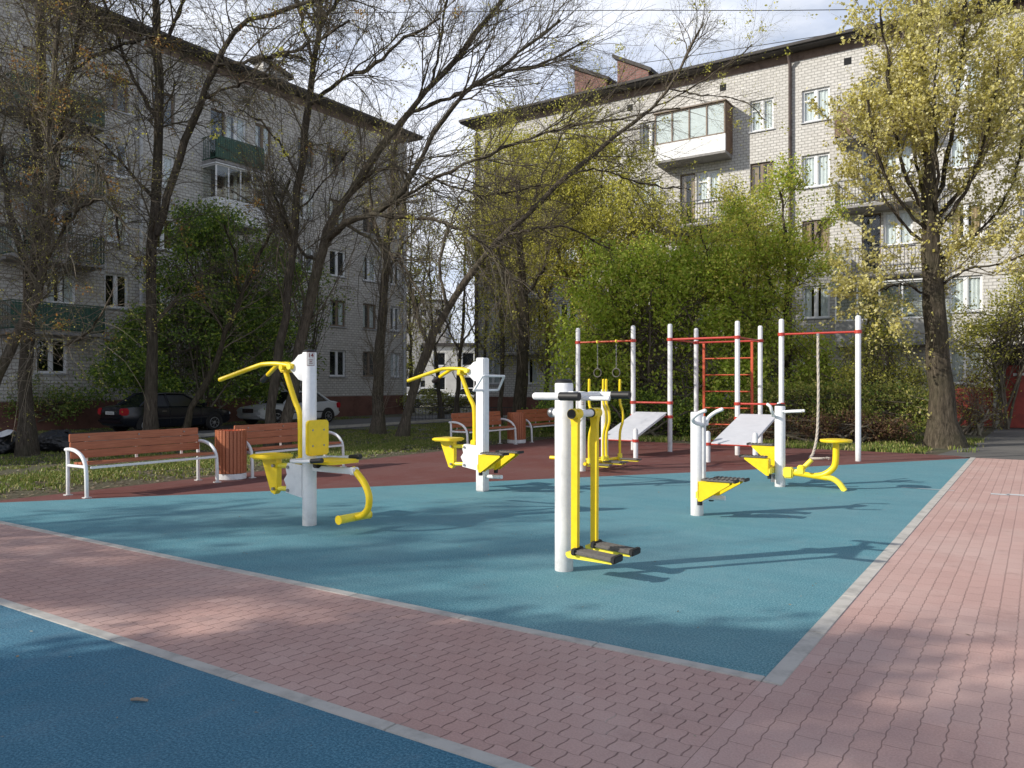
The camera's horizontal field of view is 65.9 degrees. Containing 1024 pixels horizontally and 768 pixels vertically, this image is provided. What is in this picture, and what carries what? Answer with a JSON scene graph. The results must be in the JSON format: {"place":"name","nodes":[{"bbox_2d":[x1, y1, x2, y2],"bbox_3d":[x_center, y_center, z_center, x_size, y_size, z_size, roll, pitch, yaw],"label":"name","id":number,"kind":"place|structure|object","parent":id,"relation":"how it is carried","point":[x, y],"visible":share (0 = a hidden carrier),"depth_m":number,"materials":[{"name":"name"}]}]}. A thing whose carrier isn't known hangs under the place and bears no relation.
{"place":"outdoors","nodes":[
{"label":"outdoors","id":0,"kind":"place"},
{"bbox_2d":[38,414,506,437],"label":"road","id":1,"kind":"structure","parent":0,"point":[355,421],"depth_m":35.50,"materials":[{"name":"grey asphalt"}]},
{"bbox_2d":[98,392,230,431],"bbox_3d":[-12.567,1.010,28.860,2.040,1.440,4.412,0,0,34],"label":"parked car","id":2,"kind":"object","parent":1,"relation":"on","point":[128,413],"visible":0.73,"depth_m":28.06,"materials":[{"name":"black paint"}]},
{"bbox_2d":[236,391,339,424],"bbox_3d":[-9.696,1.010,34.508,2.060,1.440,4.562,0,0,34],"label":"parked car","id":3,"kind":"object","parent":1,"relation":"on","point":[327,409],"visible":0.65,"depth_m":33.72,"materials":[{"name":"silver paint"}]},
{"bbox_2d":[0,524,760,767],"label":"front path","id":4,"kind":"structure","parent":0,"point":[520,697],"depth_m":4.45,"materials":[{"name":"pink brick"}]},
{"bbox_2d":[407,299,450,392],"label":"distant building","id":5,"kind":"structure","parent":0,"point":[421,385],"depth_m":150.00,"materials":[{"name":"brick"}]},
{"bbox_2d":[422,343,473,393],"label":"distant building","id":6,"kind":"structure","parent":0,"point":[448,381],"depth_m":84.00,"materials":[{"name":"paint"}]},
{"bbox_2d":[0,393,1014,767],"bbox_3d":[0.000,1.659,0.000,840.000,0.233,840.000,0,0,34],"label":"ground","id":7,"kind":"structure","parent":0,"point":[986,431],"depth_m":17.35,"materials":[{"name":"soil"}]},
{"bbox_2d":[0,431,15,454],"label":"leaf sack","id":8,"kind":"object","parent":7,"relation":"on","point":[7,445],"visible":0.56,"depth_m":19.37,"materials":[{"name":"black plastic"}]},
{"bbox_2d":[0,371,109,429],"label":"dark shrub","id":9,"kind":"object","parent":7,"relation":"on","point":[65,404],"visible":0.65,"depth_m":29.23,"materials":[{"name":"green plant"}]},
{"bbox_2d":[38,429,84,451],"bbox_3d":[-11.729,1.459,20.403,1.235,0.561,0.913,0,0,0],"label":"leaf sack","id":10,"kind":"object","parent":7,"relation":"on","point":[54,440],"visible":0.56,"depth_m":20.07,"materials":[{"name":"black plastic"}]},
{"bbox_2d":[0,0,191,441],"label":"bare tree","id":11,"kind":"object","parent":7,"relation":"on","point":[13,342],"visible":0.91,"depth_m":17.63,"materials":[{"name":"brown plant"}]},
{"bbox_2d":[0,0,261,455],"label":"bare tree","id":12,"kind":"object","parent":7,"relation":"on","point":[24,446],"visible":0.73,"depth_m":18.70,"materials":[{"name":"brown plant"}]},
{"bbox_2d":[68,194,310,428],"bbox_3d":[-12.281,-2.741,30.788,8.787,9.087,3.783,0,0,-21],"label":"dark shrub","id":13,"kind":"object","parent":7,"relation":"on","point":[197,362],"visible":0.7,"depth_m":30.46,"materials":[{"name":"green plant"}]},
{"bbox_2d":[0,0,423,430],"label":"apartment building","id":14,"kind":"structure","parent":7,"relation":"on","point":[336,384],"depth_m":34.70,"materials":[{"name":"brick"}]},
{"bbox_2d":[34,337,69,374],"bbox_3d":[-17.404,-1.050,29.847,0.220,1.400,1.270,0,0,34],"label":"window","id":15,"kind":"structure","parent":14,"relation":"in","point":[50,357],"depth_m":29.89,"materials":[{"name":"white glass"}]},
{"bbox_2d":[45,268,74,305],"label":"window","id":16,"kind":"structure","parent":14,"relation":"in","point":[67,295],"depth_m":30.39,"materials":[{"name":"white glass"}]},
{"bbox_2d":[105,273,127,309],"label":"window","id":17,"kind":"structure","parent":14,"relation":"in","point":[115,292],"depth_m":32.00,"materials":[{"name":"white glass"}]},
{"bbox_2d":[105,206,130,245],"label":"window","id":18,"kind":"structure","parent":14,"relation":"in","point":[124,211],"depth_m":31.99,"materials":[{"name":"white glass"}]},
{"bbox_2d":[105,140,130,180],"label":"window","id":19,"kind":"structure","parent":14,"relation":"in","point":[118,176],"depth_m":32.00,"materials":[{"name":"white glass"}]},
{"bbox_2d":[105,74,130,115],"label":"window","id":20,"kind":"structure","parent":14,"relation":"in","point":[115,101],"depth_m":32.00,"materials":[{"name":"white glass"}]},
{"bbox_2d":[152,152,176,190],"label":"window","id":21,"kind":"structure","parent":14,"relation":"in","point":[170,160],"depth_m":33.94,"materials":[{"name":"white glass"}]},
{"bbox_2d":[226,114,244,143],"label":"window","id":22,"kind":"structure","parent":14,"relation":"in","point":[228,135],"depth_m":36.81,"materials":[{"name":"white glass"}]},
{"bbox_2d":[255,123,271,156],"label":"window","id":23,"kind":"structure","parent":14,"relation":"in","point":[256,138],"depth_m":38.01,"materials":[{"name":"white glass"}]},
{"bbox_2d":[298,243,312,272],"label":"window","id":24,"kind":"structure","parent":14,"relation":"in","point":[307,251],"depth_m":40.43,"materials":[{"name":"white glass"}]},
{"bbox_2d":[329,350,344,376],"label":"window","id":25,"kind":"structure","parent":14,"relation":"in","point":[336,351],"depth_m":42.11,"materials":[{"name":"white glass"}]},
{"bbox_2d":[330,300,346,327],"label":"window","id":26,"kind":"structure","parent":14,"relation":"in","point":[338,319],"depth_m":42.32,"materials":[{"name":"white glass"}]},
{"bbox_2d":[363,303,375,329],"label":"window","id":27,"kind":"structure","parent":14,"relation":"in","point":[371,326],"depth_m":44.26,"materials":[{"name":"white glass"}]},
{"bbox_2d":[362,255,376,282],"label":"window","id":28,"kind":"structure","parent":14,"relation":"in","point":[366,280],"depth_m":44.13,"materials":[{"name":"white glass"}]},
{"bbox_2d":[390,353,399,377],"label":"window","id":29,"kind":"structure","parent":14,"relation":"in","point":[393,355],"depth_m":45.81,"materials":[{"name":"white glass"}]},
{"bbox_2d":[0,0,426,445],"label":"bare tree","id":30,"kind":"object","parent":7,"relation":"on","point":[150,417],"visible":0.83,"depth_m":19.14,"materials":[{"name":"brown plant"}]},
{"bbox_2d":[168,162,319,443],"bbox_3d":[-6.937,-2.095,20.851,3.811,7.783,2.800,0,0,-17],"label":"bare tree","id":31,"kind":"object","parent":7,"relation":"on","point":[200,392],"visible":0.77,"depth_m":20.97,"materials":[{"name":"brown plant"}]},
{"bbox_2d":[0,605,495,767],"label":"front blue surface","id":32,"kind":"object","parent":7,"relation":"on","point":[60,707],"depth_m":3.64,"materials":[{"name":"rubber"}]},
{"bbox_2d":[0,598,534,767],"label":"kerb","id":33,"kind":"structure","parent":7,"relation":"on","point":[477,755],"depth_m":3.92,"materials":[{"name":"grey concrete"}]},
{"bbox_2d":[0,416,553,497],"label":"lawn grass","id":34,"kind":"structure","parent":7,"relation":"on","point":[57,475],"depth_m":17.46,"materials":[{"name":"green plant"}]},
{"bbox_2d":[237,262,354,390],"bbox_3d":[-9.929,-1.905,35.432,5.902,7.394,3.090,0,0,-17],"label":"dark shrub","id":35,"kind":"object","parent":7,"relation":"on","point":[314,333],"visible":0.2,"depth_m":35.51,"materials":[{"name":"green plant"}]},
{"bbox_2d":[99,415,506,440],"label":"road kerb","id":36,"kind":"structure","parent":7,"relation":"on","point":[336,426],"depth_m":31.02,"materials":[{"name":"grey concrete"}]},
{"bbox_2d":[190,0,487,446],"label":"bare tree","id":37,"kind":"object","parent":7,"relation":"on","point":[270,415],"visible":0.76,"depth_m":19.81,"materials":[{"name":"brown plant"}]},
{"bbox_2d":[0,521,764,681],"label":"front kerb","id":38,"kind":"structure","parent":7,"relation":"on","point":[717,669],"depth_m":5.29,"materials":[{"name":"grey concrete"}]},
{"bbox_2d":[332,102,461,434],"bbox_3d":[-4.134,-4.035,27.084,5.166,11.626,4.445,0,0,0],"label":"pollard tree","id":39,"kind":"object","parent":7,"relation":"on","point":[378,424],"visible":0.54,"depth_m":26.85,"materials":[{"name":"brown plant"}]},
{"bbox_2d":[396,183,462,412],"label":"spring tree","id":40,"kind":"object","parent":7,"relation":"on","point":[411,362],"visible":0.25,"depth_m":47.90,"materials":[{"name":"green plant"}]},
{"bbox_2d":[407,388,461,406],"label":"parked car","id":41,"kind":"object","parent":7,"relation":"on","point":[417,403],"visible":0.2,"depth_m":57.06,"materials":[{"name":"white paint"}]},
{"bbox_2d":[396,385,473,413],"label":"shrub","id":42,"kind":"object","parent":7,"relation":"on","point":[463,399],"visible":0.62,"depth_m":45.78,"materials":[{"name":"green plant"}]},
{"bbox_2d":[391,244,479,417],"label":"thin tree","id":43,"kind":"object","parent":7,"relation":"on","point":[439,396],"visible":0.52,"depth_m":39.94,"materials":[{"name":"brown plant"}]},
{"bbox_2d":[409,200,506,412],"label":"thin tree","id":44,"kind":"object","parent":7,"relation":"on","point":[458,383],"visible":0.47,"depth_m":35.96,"materials":[{"name":"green plant"}]},
{"bbox_2d":[411,407,511,420],"bbox_3d":[-2.336,1.410,36.992,5.450,0.660,0.045,0,0,0],"label":"fence","id":45,"kind":"object","parent":7,"relation":"on","point":[425,418],"visible":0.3,"depth_m":36.98,"materials":[{"name":"metal"}]},
{"bbox_2d":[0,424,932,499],"bbox_3d":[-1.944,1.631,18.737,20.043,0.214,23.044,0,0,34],"label":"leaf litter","id":46,"kind":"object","parent":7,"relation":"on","point":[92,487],"visible":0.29,"depth_m":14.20,"materials":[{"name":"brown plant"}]},
{"bbox_2d":[189,0,760,445],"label":"bare tree","id":47,"kind":"object","parent":7,"relation":"on","point":[473,38],"visible":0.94,"depth_m":18.71,"materials":[{"name":"brown plant"}]},
{"bbox_2d":[454,263,503,374],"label":"thin tree","id":48,"kind":"object","parent":7,"relation":"on","point":[484,350],"visible":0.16,"depth_m":43.96,"materials":[{"name":"brown plant"}]},
{"bbox_2d":[0,439,965,502],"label":"maroon surface","id":49,"kind":"object","parent":7,"relation":"on","point":[535,460],"visible":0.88,"depth_m":14.66,"materials":[{"name":"rubber"}]},
{"bbox_2d":[63,428,220,498],"bbox_3d":[-5.424,1.126,11.736,0.594,0.849,2.150,0,0,34],"label":"park bench","id":50,"kind":"object","parent":49,"relation":"on","point":[79,447],"visible":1,"depth_m":11.67,"materials":[{"name":"red wood"}]},
{"bbox_2d":[215,429,246,479],"bbox_3d":[-4.600,1.150,12.930,0.490,0.800,0.490,0,0,0],"label":"litter bin","id":51,"kind":"object","parent":49,"relation":"on","point":[231,446],"visible":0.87,"depth_m":12.72,"materials":[{"name":"red wood"}]},
{"bbox_2d":[234,422,346,477],"bbox_3d":[-3.924,1.126,14.026,0.594,0.849,2.150,0,0,34],"label":"park bench","id":52,"kind":"object","parent":49,"relation":"on","point":[258,432],"visible":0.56,"depth_m":13.84,"materials":[{"name":"white paint"}]},
{"bbox_2d":[449,411,516,444],"bbox_3d":[-0.684,1.126,19.546,0.594,0.849,2.150,0,0,34],"label":"park bench","id":53,"kind":"object","parent":49,"relation":"on","point":[457,418],"visible":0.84,"depth_m":19.36,"materials":[{"name":"white paint"}]},
{"bbox_2d":[507,412,525,443],"bbox_3d":[0.120,1.150,20.780,0.490,0.800,0.490,0,0,-17],"label":"litter bin","id":54,"kind":"object","parent":49,"relation":"on","point":[518,419],"visible":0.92,"depth_m":20.58,"materials":[{"name":"red paint"}]},
{"bbox_2d":[516,408,554,442],"bbox_3d":[0.886,1.126,21.966,0.594,0.849,2.150,0,0,34],"label":"park bench","id":55,"kind":"object","parent":49,"relation":"on","point":[540,414],"visible":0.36,"depth_m":21.89,"materials":[{"name":"white paint"}]},
{"bbox_2d":[549,379,641,470],"bbox_3d":[1.413,0.728,14.595,1.540,1.644,1.450,0,0,34],"label":"ski machine","id":56,"kind":"object","parent":49,"relation":"on","point":[605,460],"visible":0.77,"depth_m":14.30,"materials":[{"name":"white paint"}]},
{"bbox_2d":[575,315,861,461],"bbox_3d":[4.250,0.085,17.594,6.554,2.930,3.687,0,0,34],"label":"workout frame","id":57,"kind":"object","parent":49,"relation":"on","point":[740,430],"visible":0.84,"depth_m":17.19,"materials":[{"name":"white paint"}]},
{"bbox_2d":[809,333,829,459],"bbox_3d":[6.297,0.250,16.169,0.431,2.600,0.303,0,0,34],"label":"climbing rope","id":58,"kind":"object","parent":57,"relation":"hanging from","point":[817,418],"visible":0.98,"depth_m":16.27,"materials":[{"name":"grey fabric"}]},
{"bbox_2d":[0,458,968,676],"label":"blue surface","id":59,"kind":"object","parent":7,"relation":"on","point":[759,575],"visible":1,"depth_m":7.68,"materials":[{"name":"rubber"}]},
{"bbox_2d":[218,349,372,525],"bbox_3d":[-2.327,0.583,8.759,2.118,1.934,0.663,0,0,34],"label":"pulldown machine","id":60,"kind":"object","parent":59,"relation":"on","point":[304,467],"visible":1,"depth_m":8.63,"materials":[{"name":"white paint"}]},
{"bbox_2d":[407,358,523,491],"bbox_3d":[-0.690,0.585,11.626,1.729,1.930,0.663,0,0,34],"label":"pulldown machine","id":61,"kind":"object","parent":59,"relation":"on","point":[479,458],"visible":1,"depth_m":11.42,"materials":[{"name":"white paint"}]},
{"bbox_2d":[532,379,640,571],"bbox_3d":[0.613,0.753,6.464,0.745,1.594,0.956,0,0,34],"label":"air walker","id":62,"kind":"object","parent":59,"relation":"on","point":[568,420],"visible":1,"depth_m":6.51,"materials":[{"name":"white paint"}]},
{"bbox_2d":[691,407,749,515],"bbox_3d":[2.384,0.915,9.217,0.620,1.269,0.638,0,0,34],"label":"stepper machine","id":63,"kind":"object","parent":59,"relation":"on","point":[703,487],"visible":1,"depth_m":9.27,"materials":[{"name":"white paint"}]},
{"bbox_2d":[739,402,852,490],"bbox_3d":[4.252,0.927,11.813,1.570,1.292,0.637,0,0,34],"label":"rider machine","id":64,"kind":"object","parent":59,"relation":"on","point":[772,455],"visible":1,"depth_m":11.87,"materials":[{"name":"white paint"}]},
{"bbox_2d":[438,81,568,424],"bbox_3d":[-0.380,-5.383,33.076,5.597,14.314,5.237,0,0,0],"label":"spring tree","id":65,"kind":"object","parent":7,"relation":"on","point":[497,143],"visible":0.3,"depth_m":32.90,"materials":[{"name":"green plant"}]},
{"bbox_2d":[456,145,588,429],"bbox_3d":[0.469,-3.476,28.093,4.901,10.343,3.941,0,0,16],"label":"pollard tree","id":66,"kind":"object","parent":7,"relation":"on","point":[520,395],"visible":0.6,"depth_m":27.82,"materials":[{"name":"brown plant"}]},
{"bbox_2d":[476,96,611,422],"bbox_3d":[1.170,-4.846,31.715,6.167,13.131,4.994,0,0,0],"label":"spring tree","id":67,"kind":"object","parent":7,"relation":"on","point":[545,316],"visible":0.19,"depth_m":31.64,"materials":[{"name":"green plant"}]},
{"bbox_2d":[493,88,666,391],"bbox_3d":[2.817,-4.919,30.509,5.661,13.162,5.968,0,0,-34],"label":"spring tree","id":68,"kind":"object","parent":7,"relation":"on","point":[588,208],"visible":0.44,"depth_m":30.13,"materials":[{"name":"green plant"}]},
{"bbox_2d":[358,0,817,436],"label":"bare tree","id":69,"kind":"object","parent":7,"relation":"on","point":[404,428],"visible":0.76,"depth_m":23.28,"materials":[{"name":"brown plant"}]},
{"bbox_2d":[521,384,732,437],"bbox_3d":[3.238,0.899,23.443,6.773,2.012,2.077,0,0,21],"label":"hedge","id":70,"kind":"object","parent":7,"relation":"on","point":[679,422],"visible":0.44,"depth_m":22.85,"materials":[{"name":"green plant"}]},
{"bbox_2d":[564,145,713,374],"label":"spring tree","id":71,"kind":"object","parent":7,"relation":"on","point":[635,225],"visible":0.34,"depth_m":27.78,"materials":[{"name":"green plant"}]},
{"bbox_2d":[524,223,778,434],"bbox_3d":[4.217,-1.701,24.218,7.716,6.688,3.998,0,0,10],"label":"green bush","id":72,"kind":"object","parent":7,"relation":"on","point":[665,288],"visible":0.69,"depth_m":23.82,"materials":[{"name":"green plant"}]},
{"bbox_2d":[459,0,1023,424],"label":"apartment building","id":73,"kind":"structure","parent":7,"relation":"on","point":[817,65],"depth_m":34.65,"materials":[{"name":"grey brick"}]},
{"bbox_2d":[489,358,499,384],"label":"window","id":74,"kind":"structure","parent":73,"relation":"in","point":[492,380],"depth_m":43.82,"materials":[{"name":"white glass"}]},
{"bbox_2d":[528,357,537,384],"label":"window","id":75,"kind":"structure","parent":73,"relation":"in","point":[534,376],"depth_m":42.49,"materials":[{"name":"white glass"}]},
{"bbox_2d":[263,8,935,13],"bbox_3d":[5.672,-16.563,35.716,38.809,4.378,1.514,0,0,15],"label":"overhead cable","id":76,"kind":"object","parent":73,"relation":"attached to","point":[648,10],"visible":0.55,"depth_m":36.04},
{"bbox_2d":[638,122,654,152],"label":"window","id":77,"kind":"structure","parent":73,"relation":"in","point":[651,137],"depth_m":38.82,"materials":[{"name":"white glass"}]},
{"bbox_2d":[681,173,694,223],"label":"window","id":78,"kind":"structure","parent":73,"relation":"in","point":[683,181],"depth_m":37.69,"materials":[{"name":"brown glass"}]},
{"bbox_2d":[695,170,720,203],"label":"window","id":79,"kind":"structure","parent":73,"relation":"in","point":[709,174],"depth_m":37.05,"materials":[{"name":"white glass"}]},
{"bbox_2d":[748,161,773,195],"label":"window","id":80,"kind":"structure","parent":73,"relation":"in","point":[756,177],"depth_m":35.80,"materials":[{"name":"brown glass"}]},
{"bbox_2d":[749,97,774,133],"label":"window","id":81,"kind":"structure","parent":73,"relation":"in","point":[758,127],"depth_m":35.62,"materials":[{"name":"white glass"}]},
{"bbox_2d":[800,285,830,319],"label":"window","id":82,"kind":"structure","parent":73,"relation":"in","point":[825,299],"depth_m":34.32,"materials":[{"name":"white glass"}]},
{"bbox_2d":[800,86,830,124],"bbox_3d":[13.205,-12.085,34.315,1.270,1.470,0.290,0,0,34],"label":"window","id":83,"kind":"structure","parent":73,"relation":"in","point":[823,93],"depth_m":34.36,"materials":[{"name":"white glass"}]},
{"bbox_2d":[802,219,829,253],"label":"window","id":84,"kind":"structure","parent":73,"relation":"in","point":[805,223],"depth_m":34.32,"materials":[{"name":"brown glass"}]},
{"bbox_2d":[802,152,830,188],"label":"window","id":85,"kind":"structure","parent":73,"relation":"in","point":[819,176],"depth_m":34.32,"materials":[{"name":"white glass"}]},
{"bbox_2d":[881,210,913,247],"bbox_3d":[15.892,-6.385,32.522,1.220,1.470,0.288,0,0,34],"label":"window","id":86,"kind":"structure","parent":73,"relation":"in","point":[888,228],"depth_m":32.57,"materials":[{"name":"white glass"}]},
{"bbox_2d":[884,283,913,315],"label":"window","id":87,"kind":"structure","parent":73,"relation":"in","point":[910,296],"depth_m":32.51,"materials":[{"name":"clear glass"}]},
{"bbox_2d":[884,140,913,176],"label":"window","id":88,"kind":"structure","parent":73,"relation":"in","point":[906,160],"depth_m":32.47,"materials":[{"name":"white glass"}]},
{"bbox_2d":[947,132,980,169],"bbox_3d":[17.908,-9.235,31.178,1.270,1.470,0.289,0,0,34],"label":"window","id":89,"kind":"structure","parent":73,"relation":"in","point":[954,149],"depth_m":31.43,"materials":[{"name":"white glass"}]},
{"bbox_2d":[948,275,982,313],"bbox_3d":[17.908,-3.535,31.178,1.270,1.470,0.289,0,0,34],"label":"window","id":90,"kind":"structure","parent":73,"relation":"in","point":[974,284],"depth_m":31.19,"materials":[{"name":"white glass"}]},
{"bbox_2d":[949,202,982,241],"bbox_3d":[17.908,-6.385,31.178,1.270,1.470,0.288,0,0,34],"label":"window","id":91,"kind":"structure","parent":73,"relation":"in","point":[976,208],"depth_m":31.17,"materials":[{"name":"white glass"}]},
{"bbox_2d":[949,58,982,95],"bbox_3d":[17.908,-12.085,31.178,1.270,1.470,0.289,0,0,34],"label":"window","id":92,"kind":"structure","parent":73,"relation":"in","point":[962,87],"depth_m":31.20,"materials":[{"name":"white glass"}]},
{"bbox_2d":[950,348,982,384],"bbox_3d":[17.908,-0.685,31.178,1.270,1.470,0.289,0,0,34],"label":"window","id":93,"kind":"structure","parent":73,"relation":"in","point":[955,357],"depth_m":31.34,"materials":[{"name":"grey glass"}]},
{"bbox_2d":[498,429,987,453],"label":"grass lawn","id":94,"kind":"structure","parent":7,"relation":"on","point":[893,446],"depth_m":19.83,"materials":[{"name":"green plant"}]},
{"bbox_2d":[676,168,818,412],"bbox_3d":[8.572,-3.315,29.096,4.997,9.935,5.852,0,0,-30],"label":"spring tree","id":95,"kind":"object","parent":7,"relation":"on","point":[725,192],"visible":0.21,"depth_m":28.74,"materials":[{"name":"green plant"}]},
{"bbox_2d":[673,148,861,421],"bbox_3d":[7.822,-2.873,24.459,6.138,9.037,4.256,0,0,-21],"label":"young tree","id":96,"kind":"object","parent":7,"relation":"on","point":[778,246],"visible":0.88,"depth_m":24.23,"materials":[{"name":"green plant"}]},
{"bbox_2d":[708,280,853,413],"bbox_3d":[8.491,-0.829,24.272,4.995,4.906,3.416,0,0,0],"label":"green bush","id":97,"kind":"object","parent":7,"relation":"on","point":[801,368],"visible":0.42,"depth_m":23.95,"materials":[{"name":"green plant"}]},
{"bbox_2d":[706,373,960,443],"bbox_3d":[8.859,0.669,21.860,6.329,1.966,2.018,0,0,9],"label":"hedge","id":98,"kind":"object","parent":7,"relation":"on","point":[835,401],"visible":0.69,"depth_m":21.52,"materials":[{"name":"green plant"}]},
{"bbox_2d":[682,458,1023,767],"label":"walkway","id":99,"kind":"structure","parent":7,"relation":"on","point":[917,677],"depth_m":4.30,"materials":[{"name":"pink brick"}]},
{"bbox_2d":[762,457,974,685],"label":"kerb","id":100,"kind":"structure","parent":7,"relation":"on","point":[782,671],"depth_m":5.58,"materials":[{"name":"grey concrete"}]},
{"bbox_2d":[799,288,952,438],"bbox_3d":[10.514,-0.729,22.808,3.993,4.702,2.583,0,0,0],"label":"yellow shrub","id":101,"kind":"object","parent":7,"relation":"on","point":[882,371],"visible":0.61,"depth_m":22.64,"materials":[{"name":"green plant"}]},
{"bbox_2d":[803,0,1023,448],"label":"poplar tree","id":102,"kind":"object","parent":7,"relation":"on","point":[915,113],"visible":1,"depth_m":19.27,"materials":[{"name":"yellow plant"}]},
{"bbox_2d":[955,388,992,425],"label":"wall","id":103,"kind":"structure","parent":7,"relation":"on","point":[979,401],"depth_m":28.29,"materials":[{"name":"brick"}]},
{"bbox_2d":[954,369,1014,435],"bbox_3d":[14.555,0.582,24.755,2.425,2.426,1.631,0,0,-38],"label":"twiggy shrub","id":104,"kind":"object","parent":7,"relation":"on","point":[977,418],"visible":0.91,"depth_m":24.51,"materials":[{"name":"green plant"}]},
{"bbox_2d":[947,246,1023,429],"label":"yellow shrub","id":105,"kind":"object","parent":7,"relation":"on","point":[1008,330],"visible":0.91,"depth_m":27.09,"materials":[{"name":"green plant"}]},
{"bbox_2d":[990,344,1023,428],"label":"garage","id":106,"kind":"structure","parent":7,"relation":"on","point":[1017,420],"depth_m":27.62,"materials":[{"name":"red brick"}]},
{"bbox_2d":[1005,365,1023,427],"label":"door","id":107,"kind":"structure","parent":106,"relation":"in","point":[1017,421],"depth_m":27.61,"materials":[{"name":"metal"}]},
{"bbox_2d":[93,0,970,342],"label":"sky","id":108,"kind":"structure","parent":0,"point":[804,26],"materials":[{"name":"white"}]},
{"bbox_2d":[938,426,1023,459],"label":"asphalt","id":109,"kind":"structure","parent":0,"point":[1003,443],"depth_m":19.36,"materials":[{"name":"grey asphalt"}]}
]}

